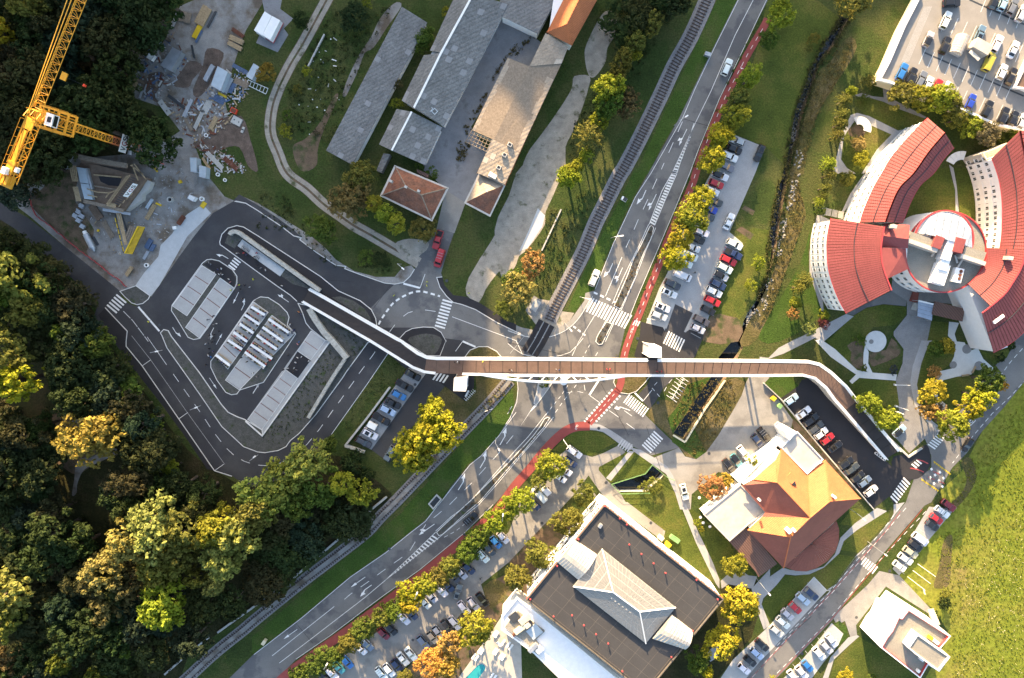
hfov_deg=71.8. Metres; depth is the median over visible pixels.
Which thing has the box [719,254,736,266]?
parked car
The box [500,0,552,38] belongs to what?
works cross wing
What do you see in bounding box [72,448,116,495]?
woodland path
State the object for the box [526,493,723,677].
pool hall
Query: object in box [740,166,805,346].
dry bank
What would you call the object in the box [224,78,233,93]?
pipe bundle
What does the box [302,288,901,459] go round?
footbridge
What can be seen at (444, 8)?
garden bush
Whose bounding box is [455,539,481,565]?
broadleaf tree
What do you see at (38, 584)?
broadleaf tree
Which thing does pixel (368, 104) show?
storage shed
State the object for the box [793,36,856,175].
dry bank
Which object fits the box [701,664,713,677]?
broadleaf tree
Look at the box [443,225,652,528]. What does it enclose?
median planting
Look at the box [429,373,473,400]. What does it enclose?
lift plaza
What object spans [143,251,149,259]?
board stack
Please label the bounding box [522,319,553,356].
level crossing
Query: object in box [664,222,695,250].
broadleaf tree
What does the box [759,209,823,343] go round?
verge grass
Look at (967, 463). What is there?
meadow track
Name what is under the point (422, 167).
garden bush
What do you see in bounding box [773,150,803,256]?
bank stones
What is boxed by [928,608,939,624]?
outside stair
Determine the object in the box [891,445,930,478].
ramp foot
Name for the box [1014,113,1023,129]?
parked car
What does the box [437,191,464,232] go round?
gate drive
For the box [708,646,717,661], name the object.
slab path
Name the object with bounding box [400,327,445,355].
island
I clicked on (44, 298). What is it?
broadleaf tree
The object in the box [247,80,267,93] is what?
ladder frame
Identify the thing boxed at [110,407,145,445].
broadleaf tree
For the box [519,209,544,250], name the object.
pale slab
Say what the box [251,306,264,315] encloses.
canopy
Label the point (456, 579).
parked car
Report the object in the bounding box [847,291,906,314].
forecourt drive
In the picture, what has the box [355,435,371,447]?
parked car
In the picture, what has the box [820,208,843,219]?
solar frame
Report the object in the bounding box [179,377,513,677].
railway track
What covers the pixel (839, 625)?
lawn
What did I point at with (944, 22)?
parked car
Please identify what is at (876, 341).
fountain disc
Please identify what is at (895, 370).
garden bush
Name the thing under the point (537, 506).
parked car
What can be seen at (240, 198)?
shoulder asphalt
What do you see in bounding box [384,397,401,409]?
parked car
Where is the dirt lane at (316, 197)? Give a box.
[264,0,420,267]
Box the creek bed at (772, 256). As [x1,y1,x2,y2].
[674,17,847,439]
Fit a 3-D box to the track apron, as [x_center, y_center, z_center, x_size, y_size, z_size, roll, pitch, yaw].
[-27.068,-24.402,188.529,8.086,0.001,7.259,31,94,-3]
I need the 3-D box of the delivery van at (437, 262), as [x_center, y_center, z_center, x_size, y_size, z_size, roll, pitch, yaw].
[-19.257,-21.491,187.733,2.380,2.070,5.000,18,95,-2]
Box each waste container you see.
[657,534,664,540]
[664,540,671,547]
[669,534,680,543]
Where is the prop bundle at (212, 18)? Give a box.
[207,11,216,27]
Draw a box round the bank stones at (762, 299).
[753,278,773,315]
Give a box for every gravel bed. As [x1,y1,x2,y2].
[847,341,863,369]
[848,124,864,136]
[869,338,899,365]
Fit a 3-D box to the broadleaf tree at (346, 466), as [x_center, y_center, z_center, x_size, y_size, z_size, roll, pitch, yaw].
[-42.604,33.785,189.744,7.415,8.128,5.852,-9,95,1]
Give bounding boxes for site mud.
[143,72,163,102]
[173,61,202,87]
[193,48,223,96]
[193,115,257,171]
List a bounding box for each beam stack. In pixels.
[193,110,204,129]
[232,63,247,73]
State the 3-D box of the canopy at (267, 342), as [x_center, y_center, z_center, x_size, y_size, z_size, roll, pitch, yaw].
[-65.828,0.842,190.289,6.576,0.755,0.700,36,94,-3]
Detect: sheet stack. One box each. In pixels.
[182,98,192,116]
[203,64,215,81]
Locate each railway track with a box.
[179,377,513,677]
[542,0,714,323]
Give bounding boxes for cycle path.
[277,422,589,677]
[586,17,770,425]
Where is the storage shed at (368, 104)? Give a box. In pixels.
[326,7,426,163]
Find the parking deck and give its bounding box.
[872,0,1023,132]
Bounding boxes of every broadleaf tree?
[0,0,6,13]
[0,0,23,41]
[0,17,17,45]
[0,41,21,61]
[0,43,76,95]
[0,46,36,90]
[0,64,38,132]
[0,96,47,132]
[0,112,32,147]
[0,123,35,157]
[0,147,21,185]
[0,181,39,211]
[0,226,31,252]
[0,250,51,302]
[0,272,22,310]
[0,287,22,327]
[0,322,45,377]
[0,361,44,403]
[0,398,22,420]
[0,405,32,446]
[0,415,54,450]
[0,427,38,469]
[0,448,22,483]
[0,448,42,478]
[0,458,31,502]
[0,482,26,525]
[0,504,28,546]
[0,529,34,565]
[0,534,33,588]
[0,565,34,616]
[0,591,34,645]
[0,645,23,677]
[0,657,32,677]
[1,247,30,275]
[1,289,50,328]
[1,319,52,362]
[3,9,32,38]
[4,0,53,28]
[4,503,38,533]
[6,560,47,596]
[7,262,57,312]
[7,668,42,677]
[8,28,74,71]
[8,87,56,115]
[8,608,46,649]
[9,5,58,55]
[9,639,54,677]
[10,134,50,166]
[12,238,51,286]
[12,594,50,642]
[13,537,64,583]
[15,153,46,198]
[19,477,56,503]
[20,446,70,497]
[22,143,69,187]
[22,310,58,338]
[22,419,66,465]
[22,506,92,555]
[23,409,60,448]
[25,88,94,161]
[25,129,82,169]
[26,11,61,39]
[27,655,69,677]
[28,253,73,293]
[29,269,71,302]
[31,578,65,608]
[34,294,71,325]
[34,491,76,528]
[40,337,71,362]
[40,589,87,630]
[41,18,94,68]
[42,340,96,390]
[43,357,93,395]
[43,612,76,643]
[43,643,81,676]
[44,0,60,8]
[44,63,85,100]
[45,0,80,54]
[46,372,86,417]
[47,520,100,568]
[47,557,80,581]
[47,606,101,666]
[48,279,99,325]
[48,322,80,347]
[51,82,106,132]
[51,410,128,468]
[53,642,78,664]
[55,101,114,155]
[56,0,111,43]
[56,306,104,352]
[57,563,98,597]
[59,28,102,65]
[62,0,106,9]
[63,385,97,419]
[64,668,87,677]
[67,595,91,618]
[70,606,123,644]
[72,550,118,599]
[73,371,113,408]
[74,71,118,97]
[75,348,124,392]
[76,548,127,596]
[78,12,124,61]
[78,74,147,129]
[78,326,116,359]
[79,105,121,150]
[81,375,122,425]
[83,666,111,677]
[86,583,131,628]
[87,625,121,667]
[88,617,129,658]
[89,410,123,441]
[91,47,144,94]
[91,345,134,379]
[91,649,137,677]
[94,0,120,9]
[94,1,130,39]
[95,478,122,510]
[99,464,154,502]
[101,571,131,604]
[104,514,158,565]
[105,595,138,627]
[106,16,150,71]
[107,387,152,424]
[108,494,149,533]
[108,656,148,677]
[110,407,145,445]
[110,563,149,607]
[112,6,140,33]
[113,371,139,395]
[113,377,144,411]
[114,103,147,137]
[115,0,171,37]
[116,621,169,654]
[117,436,164,472]
[119,594,164,645]
[119,645,134,658]
[121,457,160,479]
[122,406,164,440]
[125,3,174,55]
[125,109,183,169]
[126,481,169,522]
[126,487,180,566]
[131,0,166,14]
[131,633,169,672]
[135,542,190,589]
[136,573,186,631]
[137,426,182,471]
[140,413,168,450]
[142,472,180,508]
[146,585,185,638]
[150,545,200,577]
[151,489,198,535]
[153,500,219,553]
[154,0,184,21]
[161,458,181,474]
[165,468,199,502]
[168,620,215,660]
[179,496,217,528]
[182,563,208,588]
[184,582,231,629]
[186,472,224,510]
[193,500,238,548]
[198,544,246,582]
[199,573,225,596]
[212,511,263,555]
[215,583,248,621]
[232,476,289,521]
[233,490,277,535]
[241,535,288,567]
[241,564,290,609]
[248,555,279,577]
[253,522,292,553]
[255,62,276,81]
[257,456,305,505]
[260,503,294,536]
[262,552,299,593]
[266,533,315,575]
[281,483,313,522]
[283,435,333,482]
[284,507,328,560]
[287,543,323,564]
[288,662,309,677]
[292,9,309,30]
[296,505,325,524]
[298,506,333,542]
[299,465,340,509]
[302,213,337,245]
[304,651,325,676]
[314,644,344,670]
[319,503,356,538]
[320,434,337,452]
[326,180,372,222]
[326,482,373,522]
[328,471,360,495]
[331,491,375,544]
[336,629,363,653]
[339,0,368,32]
[339,456,365,475]
[341,162,375,188]
[346,477,380,506]
[350,615,376,641]
[351,158,376,176]
[356,467,376,486]
[365,194,382,212]
[370,602,393,627]
[374,202,397,222]
[385,211,405,235]
[385,595,403,623]
[388,426,429,474]
[393,78,403,90]
[395,580,424,606]
[396,668,413,677]
[397,595,421,614]
[404,417,445,454]
[405,449,436,471]
[408,215,436,243]
[412,571,439,595]
[412,644,451,677]
[414,26,434,47]
[416,399,453,424]
[426,393,444,414]
[427,565,449,587]
[430,414,467,452]
[432,651,460,677]
[437,630,461,658]
[438,554,461,580]
[454,608,495,650]
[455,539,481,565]
[463,524,492,550]
[481,506,507,533]
[497,499,521,521]
[500,271,537,307]
[501,268,520,287]
[502,486,535,513]
[504,563,532,590]
[504,568,520,590]
[520,246,544,277]
[521,269,535,282]
[524,536,558,569]
[530,471,546,492]
[534,448,569,481]
[546,507,583,537]
[556,165,581,189]
[559,163,576,178]
[570,479,594,507]
[571,119,604,153]
[572,157,584,171]
[579,147,594,163]
[588,108,608,132]
[591,72,626,102]
[592,91,623,121]
[597,0,645,47]
[608,65,626,83]
[609,46,631,72]
[613,0,660,34]
[616,86,642,121]
[621,0,664,16]
[624,29,646,55]
[629,49,642,63]
[638,8,664,38]
[648,0,670,12]
[657,246,694,271]
[660,0,692,21]
[663,1,680,21]
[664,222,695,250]
[673,200,709,232]
[684,184,715,213]
[684,644,710,675]
[696,143,727,173]
[697,473,728,500]
[701,622,741,660]
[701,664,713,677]
[707,122,735,147]
[719,103,751,130]
[719,472,733,487]
[720,553,747,577]
[720,582,760,625]
[726,87,751,112]
[735,61,762,88]
[758,30,780,50]
[766,0,796,32]
[786,306,799,320]
[788,296,801,308]
[801,322,816,335]
[817,316,830,329]
[818,308,829,319]
[833,0,872,21]
[836,666,853,677]
[839,171,856,186]
[844,85,858,95]
[850,135,866,151]
[852,149,870,168]
[852,391,882,414]
[871,404,886,419]
[873,405,904,430]
[886,79,915,110]
[905,84,934,112]
[915,400,939,420]
[916,377,948,404]
[922,83,961,113]
[926,339,945,357]
[926,364,941,377]
[931,403,947,422]
[933,409,970,442]
[937,90,963,116]
[937,597,951,610]
[939,337,955,353]
[940,106,972,129]
[952,395,986,420]
[957,115,984,138]
[961,382,998,408]
[971,363,1006,393]
[973,120,1001,146]
[991,382,1009,390]
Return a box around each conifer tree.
[790,281,805,295]
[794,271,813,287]
[812,196,824,207]
[817,182,832,193]
[817,190,828,201]
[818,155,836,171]
[821,169,836,181]
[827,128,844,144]
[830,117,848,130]
[832,106,850,119]
[834,92,852,108]
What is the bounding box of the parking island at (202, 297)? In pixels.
[171,259,236,339]
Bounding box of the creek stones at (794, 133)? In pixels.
[791,123,796,140]
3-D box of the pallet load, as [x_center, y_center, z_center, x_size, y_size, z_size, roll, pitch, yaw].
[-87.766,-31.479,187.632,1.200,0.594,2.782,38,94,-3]
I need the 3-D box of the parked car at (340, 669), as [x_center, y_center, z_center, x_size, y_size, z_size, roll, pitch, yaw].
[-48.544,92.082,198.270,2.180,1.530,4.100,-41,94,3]
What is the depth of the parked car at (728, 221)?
186.84 m
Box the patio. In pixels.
[721,573,756,587]
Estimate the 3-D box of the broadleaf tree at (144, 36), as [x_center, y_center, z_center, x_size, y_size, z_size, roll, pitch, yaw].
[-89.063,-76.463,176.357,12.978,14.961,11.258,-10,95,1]
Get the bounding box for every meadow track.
[934,535,952,588]
[952,457,976,506]
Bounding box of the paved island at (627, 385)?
[613,377,648,393]
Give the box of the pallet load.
[176,215,185,224]
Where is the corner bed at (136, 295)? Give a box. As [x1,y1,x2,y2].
[120,286,149,304]
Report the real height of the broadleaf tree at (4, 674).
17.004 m
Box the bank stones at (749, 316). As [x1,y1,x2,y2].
[743,304,754,325]
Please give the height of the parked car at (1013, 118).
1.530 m
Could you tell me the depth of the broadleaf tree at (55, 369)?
178.51 m
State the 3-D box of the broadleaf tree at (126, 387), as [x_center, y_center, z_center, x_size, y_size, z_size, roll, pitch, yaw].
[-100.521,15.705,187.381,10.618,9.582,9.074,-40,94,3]
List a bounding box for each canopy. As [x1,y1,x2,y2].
[215,354,230,365]
[228,339,242,349]
[233,331,247,342]
[239,323,253,333]
[244,314,259,324]
[245,351,265,367]
[250,343,272,359]
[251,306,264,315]
[256,334,277,349]
[262,326,282,341]
[268,318,288,332]
[930,301,963,321]
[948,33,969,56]
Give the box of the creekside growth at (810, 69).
[756,16,850,301]
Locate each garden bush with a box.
[278,123,292,139]
[282,110,291,120]
[292,84,301,95]
[302,65,311,76]
[345,448,364,467]
[357,249,373,265]
[361,0,371,8]
[373,251,391,266]
[388,98,403,108]
[412,44,428,55]
[415,163,424,171]
[425,165,438,179]
[441,6,448,16]
[493,297,515,319]
[538,377,549,387]
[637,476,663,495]
[744,278,756,291]
[745,454,757,466]
[751,254,765,270]
[805,45,813,52]
[806,33,820,44]
[813,208,822,214]
[852,333,866,344]
[857,93,869,104]
[858,74,876,89]
[890,365,897,375]
[939,586,952,598]
[994,352,1005,362]
[995,136,1006,144]
[1002,129,1017,137]
[1006,342,1015,350]
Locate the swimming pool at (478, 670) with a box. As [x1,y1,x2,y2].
[464,662,486,677]
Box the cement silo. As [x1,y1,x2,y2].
[82,230,95,251]
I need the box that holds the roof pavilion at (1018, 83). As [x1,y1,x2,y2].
[1010,61,1023,91]
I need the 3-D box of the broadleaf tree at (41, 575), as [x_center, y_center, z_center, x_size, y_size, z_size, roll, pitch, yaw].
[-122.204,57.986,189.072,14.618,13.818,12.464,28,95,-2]
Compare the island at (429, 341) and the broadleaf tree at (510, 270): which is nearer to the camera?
the broadleaf tree at (510, 270)
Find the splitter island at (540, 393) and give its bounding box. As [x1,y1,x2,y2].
[534,377,555,404]
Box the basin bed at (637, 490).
[613,473,662,491]
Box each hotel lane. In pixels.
[654,377,769,508]
[770,391,792,438]
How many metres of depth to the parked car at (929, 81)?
179.60 m
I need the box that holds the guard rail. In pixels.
[611,465,674,493]
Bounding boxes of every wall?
[164,637,209,674]
[217,496,386,632]
[228,229,321,291]
[307,34,324,66]
[307,308,349,359]
[307,359,346,418]
[344,386,390,445]
[345,444,365,453]
[763,383,873,509]
[809,378,875,449]
[893,441,922,457]
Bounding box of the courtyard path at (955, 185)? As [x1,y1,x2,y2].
[949,165,958,211]
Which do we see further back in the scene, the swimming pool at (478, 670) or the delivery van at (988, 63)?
the swimming pool at (478, 670)
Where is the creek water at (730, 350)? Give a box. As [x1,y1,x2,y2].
[674,20,844,437]
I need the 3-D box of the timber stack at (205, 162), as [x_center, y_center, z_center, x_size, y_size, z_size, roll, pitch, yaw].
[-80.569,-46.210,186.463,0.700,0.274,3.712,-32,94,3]
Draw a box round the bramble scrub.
[256,6,668,295]
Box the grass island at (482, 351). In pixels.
[465,346,500,356]
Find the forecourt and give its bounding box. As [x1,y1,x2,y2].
[891,278,951,452]
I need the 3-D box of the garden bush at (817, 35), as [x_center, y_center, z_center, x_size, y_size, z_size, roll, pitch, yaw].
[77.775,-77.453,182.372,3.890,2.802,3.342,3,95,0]
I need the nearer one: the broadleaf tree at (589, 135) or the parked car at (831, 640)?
the broadleaf tree at (589, 135)
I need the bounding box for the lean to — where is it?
[417,169,429,177]
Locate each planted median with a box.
[436,417,549,535]
[596,321,611,344]
[614,225,653,308]
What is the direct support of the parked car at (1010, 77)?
on the parking deck
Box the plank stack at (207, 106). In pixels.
[201,100,211,114]
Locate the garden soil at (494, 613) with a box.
[403,588,512,677]
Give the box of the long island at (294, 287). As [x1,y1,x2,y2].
[219,225,376,324]
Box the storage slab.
[256,0,292,51]
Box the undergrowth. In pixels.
[0,2,661,677]
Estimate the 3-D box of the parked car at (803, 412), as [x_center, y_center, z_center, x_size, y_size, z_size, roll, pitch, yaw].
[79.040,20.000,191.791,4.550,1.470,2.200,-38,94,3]
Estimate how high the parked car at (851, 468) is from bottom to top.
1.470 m
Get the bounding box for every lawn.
[483,579,509,608]
[497,511,574,594]
[553,431,615,454]
[599,450,651,482]
[620,477,715,583]
[647,377,745,458]
[668,377,710,458]
[688,509,753,581]
[735,0,838,163]
[762,554,854,620]
[765,377,797,397]
[828,305,906,371]
[831,637,917,677]
[833,621,846,643]
[840,508,888,552]
[841,126,890,172]
[852,378,898,424]
[854,98,924,129]
[906,168,955,217]
[917,321,953,431]
[938,368,1000,411]
[954,168,975,220]
[979,341,1014,363]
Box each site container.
[146,53,156,61]
[161,47,184,72]
[187,194,197,201]
[190,157,200,172]
[199,165,209,178]
[211,66,230,92]
[246,63,260,81]
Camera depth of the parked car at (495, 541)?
194.64 m
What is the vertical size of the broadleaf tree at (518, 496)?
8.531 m
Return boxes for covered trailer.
[367,420,379,430]
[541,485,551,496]
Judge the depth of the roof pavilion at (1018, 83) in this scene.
179.13 m
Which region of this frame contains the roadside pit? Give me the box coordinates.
[428,494,441,509]
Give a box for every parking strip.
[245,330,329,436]
[359,367,424,449]
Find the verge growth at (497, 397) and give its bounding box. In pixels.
[478,355,616,412]
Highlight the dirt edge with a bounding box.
[792,419,856,490]
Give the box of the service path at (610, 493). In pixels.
[578,469,664,536]
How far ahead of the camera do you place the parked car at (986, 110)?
180.13 m
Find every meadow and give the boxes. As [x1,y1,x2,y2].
[899,497,1023,677]
[940,383,1023,677]
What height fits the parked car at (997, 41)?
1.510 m
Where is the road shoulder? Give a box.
[246,198,413,283]
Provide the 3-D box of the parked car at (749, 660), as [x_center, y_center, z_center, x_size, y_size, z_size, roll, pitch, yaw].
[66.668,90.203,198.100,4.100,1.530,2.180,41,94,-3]
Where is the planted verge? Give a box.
[160,301,368,452]
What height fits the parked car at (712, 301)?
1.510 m
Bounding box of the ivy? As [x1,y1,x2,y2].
[456,38,534,161]
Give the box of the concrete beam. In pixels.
[541,209,561,250]
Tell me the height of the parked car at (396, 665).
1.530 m
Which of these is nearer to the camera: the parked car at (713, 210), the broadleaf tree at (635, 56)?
the broadleaf tree at (635, 56)
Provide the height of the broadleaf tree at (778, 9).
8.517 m
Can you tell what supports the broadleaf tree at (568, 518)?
on the lawn at (548, 536)
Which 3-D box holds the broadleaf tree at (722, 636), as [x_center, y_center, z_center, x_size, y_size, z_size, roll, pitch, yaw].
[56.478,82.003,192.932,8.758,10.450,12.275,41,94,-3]
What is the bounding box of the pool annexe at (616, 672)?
[545,615,623,677]
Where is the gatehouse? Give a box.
[464,174,504,216]
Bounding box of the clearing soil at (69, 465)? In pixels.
[52,406,117,473]
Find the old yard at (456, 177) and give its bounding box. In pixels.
[424,20,540,201]
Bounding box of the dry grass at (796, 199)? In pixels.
[673,43,851,454]
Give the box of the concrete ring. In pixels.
[167,197,173,202]
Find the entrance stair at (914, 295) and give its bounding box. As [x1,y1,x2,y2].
[909,292,918,310]
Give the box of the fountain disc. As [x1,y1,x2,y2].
[865,331,885,351]
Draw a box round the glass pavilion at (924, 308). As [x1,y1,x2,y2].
[910,300,933,320]
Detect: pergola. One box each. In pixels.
[854,116,871,133]
[946,151,965,164]
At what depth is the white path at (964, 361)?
191.25 m
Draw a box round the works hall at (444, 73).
[402,0,507,126]
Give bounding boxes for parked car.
[318,672,329,677]
[325,668,339,677]
[333,662,345,673]
[342,655,353,668]
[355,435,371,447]
[358,645,367,654]
[361,638,374,650]
[362,427,378,439]
[374,665,388,677]
[377,627,389,639]
[379,403,396,416]
[382,662,395,676]
[383,445,394,461]
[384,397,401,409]
[384,623,397,635]
[390,658,402,671]
[391,389,406,400]
[396,613,410,624]
[396,651,409,665]
[404,368,420,380]
[404,646,417,660]
[409,611,418,619]
[416,634,429,649]
[419,596,431,608]
[426,593,437,602]
[426,630,438,643]
[431,624,441,637]
[437,588,448,597]
[440,618,453,632]
[445,581,454,591]
[447,615,461,629]
[451,575,460,583]
[452,583,462,600]
[457,600,470,613]
[458,566,467,579]
[462,563,475,574]
[463,511,477,525]
[466,596,480,609]
[475,591,488,606]
[476,549,489,562]
[484,542,496,555]
[489,535,502,548]
[496,532,509,543]
[532,498,540,510]
[556,475,566,483]
[563,455,577,467]
[565,468,572,476]
[566,445,582,458]
[588,269,599,286]
[650,310,667,321]
[653,301,670,312]
[660,287,677,298]
[663,278,680,289]
[679,483,688,499]
[681,259,692,268]
[689,244,700,252]
[690,323,705,333]
[691,233,705,244]
[692,314,709,326]
[695,228,709,237]
[700,304,715,315]
[703,294,720,306]
[704,213,714,221]
[705,285,722,297]
[707,186,719,196]
[708,178,723,189]
[708,205,717,213]
[709,278,726,290]
[711,170,728,181]
[712,197,722,206]
[713,270,728,281]
[716,261,732,274]
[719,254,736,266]
[720,58,732,76]
[721,162,734,172]
[721,457,735,472]
[722,213,734,229]
[723,150,737,162]
[725,238,742,250]
[726,144,742,154]
[729,137,744,146]
[729,453,742,467]
[736,445,750,459]
[737,662,750,674]
[743,654,756,666]
[749,646,763,659]
[750,433,763,447]
[753,144,765,162]
[754,637,769,651]
[756,426,770,441]
[769,623,783,637]
[775,615,790,628]
[780,607,793,620]
[784,393,798,405]
[786,668,798,677]
[788,601,801,613]
[794,664,808,677]
[795,406,811,419]
[795,591,810,605]
[800,659,813,671]
[802,412,818,426]
[803,586,818,600]
[807,420,823,434]
[812,645,825,660]
[813,427,827,439]
[819,432,834,445]
[819,639,833,654]
[824,632,838,647]
[827,440,842,452]
[837,456,853,469]
[843,462,859,475]
[850,470,864,482]
[856,475,871,487]
[863,484,877,496]
[892,424,906,437]
[892,560,906,571]
[894,62,908,80]
[897,552,913,565]
[902,545,918,558]
[904,67,917,82]
[906,538,922,551]
[914,70,927,87]
[922,31,934,47]
[924,76,933,86]
[924,519,938,530]
[928,512,942,524]
[934,78,942,90]
[934,505,949,518]
[938,11,952,29]
[938,36,951,54]
[940,498,956,511]
[942,0,960,7]
[960,437,973,451]
[963,93,976,109]
[972,24,986,40]
[980,100,993,117]
[987,0,999,9]
[991,34,1003,52]
[995,63,1007,80]
[996,0,1008,11]
[996,106,1009,124]
[1004,0,1018,15]
[1004,67,1017,85]
[1006,40,1019,58]
[1006,110,1018,126]
[1013,4,1023,22]
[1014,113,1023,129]
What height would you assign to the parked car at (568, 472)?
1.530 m
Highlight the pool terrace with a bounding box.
[459,618,521,677]
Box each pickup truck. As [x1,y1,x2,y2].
[372,412,390,425]
[395,378,413,392]
[432,230,443,249]
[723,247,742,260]
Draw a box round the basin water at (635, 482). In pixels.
[614,466,660,488]
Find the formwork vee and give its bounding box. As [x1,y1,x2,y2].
[114,213,144,253]
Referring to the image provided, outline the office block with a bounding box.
[860,590,950,677]
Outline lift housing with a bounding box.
[967,37,992,60]
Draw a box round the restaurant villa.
[699,422,860,576]
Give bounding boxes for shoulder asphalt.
[233,195,300,236]
[437,277,515,330]
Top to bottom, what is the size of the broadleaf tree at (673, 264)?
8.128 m
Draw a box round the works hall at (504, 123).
[465,33,567,184]
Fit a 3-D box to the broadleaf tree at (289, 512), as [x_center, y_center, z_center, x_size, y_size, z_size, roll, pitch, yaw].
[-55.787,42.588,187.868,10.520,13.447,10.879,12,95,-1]
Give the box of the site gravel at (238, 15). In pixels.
[13,0,262,295]
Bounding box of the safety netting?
[29,199,126,286]
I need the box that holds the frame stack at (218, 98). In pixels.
[212,94,224,104]
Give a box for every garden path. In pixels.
[760,314,852,358]
[815,339,896,383]
[833,113,901,173]
[856,88,925,117]
[863,346,871,372]
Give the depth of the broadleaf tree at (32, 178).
177.60 m
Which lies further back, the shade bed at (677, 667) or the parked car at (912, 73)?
the shade bed at (677, 667)
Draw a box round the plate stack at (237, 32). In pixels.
[231,27,244,37]
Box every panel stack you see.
[144,238,153,248]
[145,199,153,208]
[149,243,155,250]
[195,30,202,42]
[228,83,235,93]
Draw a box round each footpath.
[606,451,633,480]
[683,503,718,586]
[752,569,769,628]
[764,508,885,596]
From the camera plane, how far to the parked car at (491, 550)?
194.88 m
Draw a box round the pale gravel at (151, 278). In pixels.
[136,206,210,295]
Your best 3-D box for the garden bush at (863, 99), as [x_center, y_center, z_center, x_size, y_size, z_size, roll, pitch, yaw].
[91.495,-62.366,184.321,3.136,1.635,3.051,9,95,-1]
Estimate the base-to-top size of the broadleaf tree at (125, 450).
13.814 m
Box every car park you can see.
[326,446,624,677]
[634,134,758,408]
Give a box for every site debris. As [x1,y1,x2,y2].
[90,168,192,254]
[136,32,187,99]
[164,97,232,143]
[191,143,245,173]
[196,69,248,112]
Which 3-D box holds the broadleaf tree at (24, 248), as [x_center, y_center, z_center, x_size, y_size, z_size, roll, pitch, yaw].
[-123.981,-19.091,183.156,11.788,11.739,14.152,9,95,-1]
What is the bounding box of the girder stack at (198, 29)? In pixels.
[192,25,202,38]
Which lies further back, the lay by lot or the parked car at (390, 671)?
the parked car at (390, 671)
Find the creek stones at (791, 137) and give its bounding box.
[770,28,839,247]
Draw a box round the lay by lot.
[372,367,444,462]
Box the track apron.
[395,239,428,265]
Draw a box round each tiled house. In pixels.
[380,165,448,220]
[546,0,596,49]
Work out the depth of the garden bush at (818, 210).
186.21 m
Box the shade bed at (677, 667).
[660,579,757,677]
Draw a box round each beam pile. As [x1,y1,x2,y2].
[205,151,223,169]
[222,156,238,170]
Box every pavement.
[508,291,593,336]
[590,424,632,449]
[631,448,684,508]
[823,635,858,677]
[828,502,904,589]
[834,571,929,636]
[910,341,940,431]
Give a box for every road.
[0,201,474,486]
[158,0,890,677]
[721,333,1023,677]
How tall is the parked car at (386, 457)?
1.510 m
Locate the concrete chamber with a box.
[526,296,544,315]
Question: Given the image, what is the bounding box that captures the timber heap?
[178,11,191,23]
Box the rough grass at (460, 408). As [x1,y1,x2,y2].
[421,376,500,429]
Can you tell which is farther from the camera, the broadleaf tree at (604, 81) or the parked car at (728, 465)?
the parked car at (728, 465)
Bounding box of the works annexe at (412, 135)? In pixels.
[379,109,441,164]
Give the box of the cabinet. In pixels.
[704,51,710,57]
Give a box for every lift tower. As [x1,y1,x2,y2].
[453,374,468,390]
[642,341,661,357]
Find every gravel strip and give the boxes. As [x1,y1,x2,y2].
[466,236,499,301]
[495,162,560,276]
[523,75,589,165]
[585,11,617,77]
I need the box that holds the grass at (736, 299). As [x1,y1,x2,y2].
[708,228,771,319]
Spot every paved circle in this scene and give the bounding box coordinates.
[950,361,956,367]
[962,344,971,353]
[974,361,982,369]
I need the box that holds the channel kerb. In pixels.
[685,380,725,441]
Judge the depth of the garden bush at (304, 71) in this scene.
182.62 m
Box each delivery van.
[433,248,445,267]
[531,486,547,503]
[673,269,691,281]
[680,249,697,261]
[911,531,928,545]
[980,51,996,72]
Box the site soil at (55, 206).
[31,166,93,254]
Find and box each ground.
[8,0,1012,677]
[237,0,399,173]
[526,298,573,330]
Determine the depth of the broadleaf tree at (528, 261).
182.65 m
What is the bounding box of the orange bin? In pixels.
[230,107,237,114]
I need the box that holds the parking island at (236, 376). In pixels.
[210,296,295,394]
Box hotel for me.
[810,118,1023,352]
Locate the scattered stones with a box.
[309,37,339,134]
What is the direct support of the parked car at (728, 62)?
on the road at (418, 298)
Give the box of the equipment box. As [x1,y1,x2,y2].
[200,201,206,208]
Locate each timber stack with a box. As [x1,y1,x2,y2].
[88,205,102,220]
[101,221,114,238]
[125,266,132,276]
[145,204,156,219]
[183,117,192,130]
[194,4,211,26]
[202,157,210,169]
[208,116,217,130]
[227,40,242,51]
[228,34,243,44]
[233,77,248,88]
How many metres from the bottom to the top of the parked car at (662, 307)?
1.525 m
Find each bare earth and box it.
[293,93,337,171]
[343,2,400,96]
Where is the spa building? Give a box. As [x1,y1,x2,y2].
[501,588,620,677]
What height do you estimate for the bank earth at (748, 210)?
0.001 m
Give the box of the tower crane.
[0,0,141,189]
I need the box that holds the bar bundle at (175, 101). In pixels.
[167,94,184,108]
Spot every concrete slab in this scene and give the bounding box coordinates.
[158,99,170,115]
[231,115,242,126]
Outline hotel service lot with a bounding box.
[781,378,910,507]
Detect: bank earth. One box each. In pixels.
[703,314,742,343]
[737,227,753,239]
[742,206,754,214]
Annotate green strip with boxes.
[252,388,513,653]
[568,168,649,312]
[638,0,736,173]
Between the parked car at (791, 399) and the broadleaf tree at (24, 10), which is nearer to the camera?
the broadleaf tree at (24, 10)
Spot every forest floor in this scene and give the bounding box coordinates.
[0,0,171,185]
[0,220,263,677]
[250,455,391,591]
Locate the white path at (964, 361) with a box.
[935,322,992,408]
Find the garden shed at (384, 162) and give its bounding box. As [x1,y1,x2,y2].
[377,153,391,173]
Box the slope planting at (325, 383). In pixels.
[263,326,399,443]

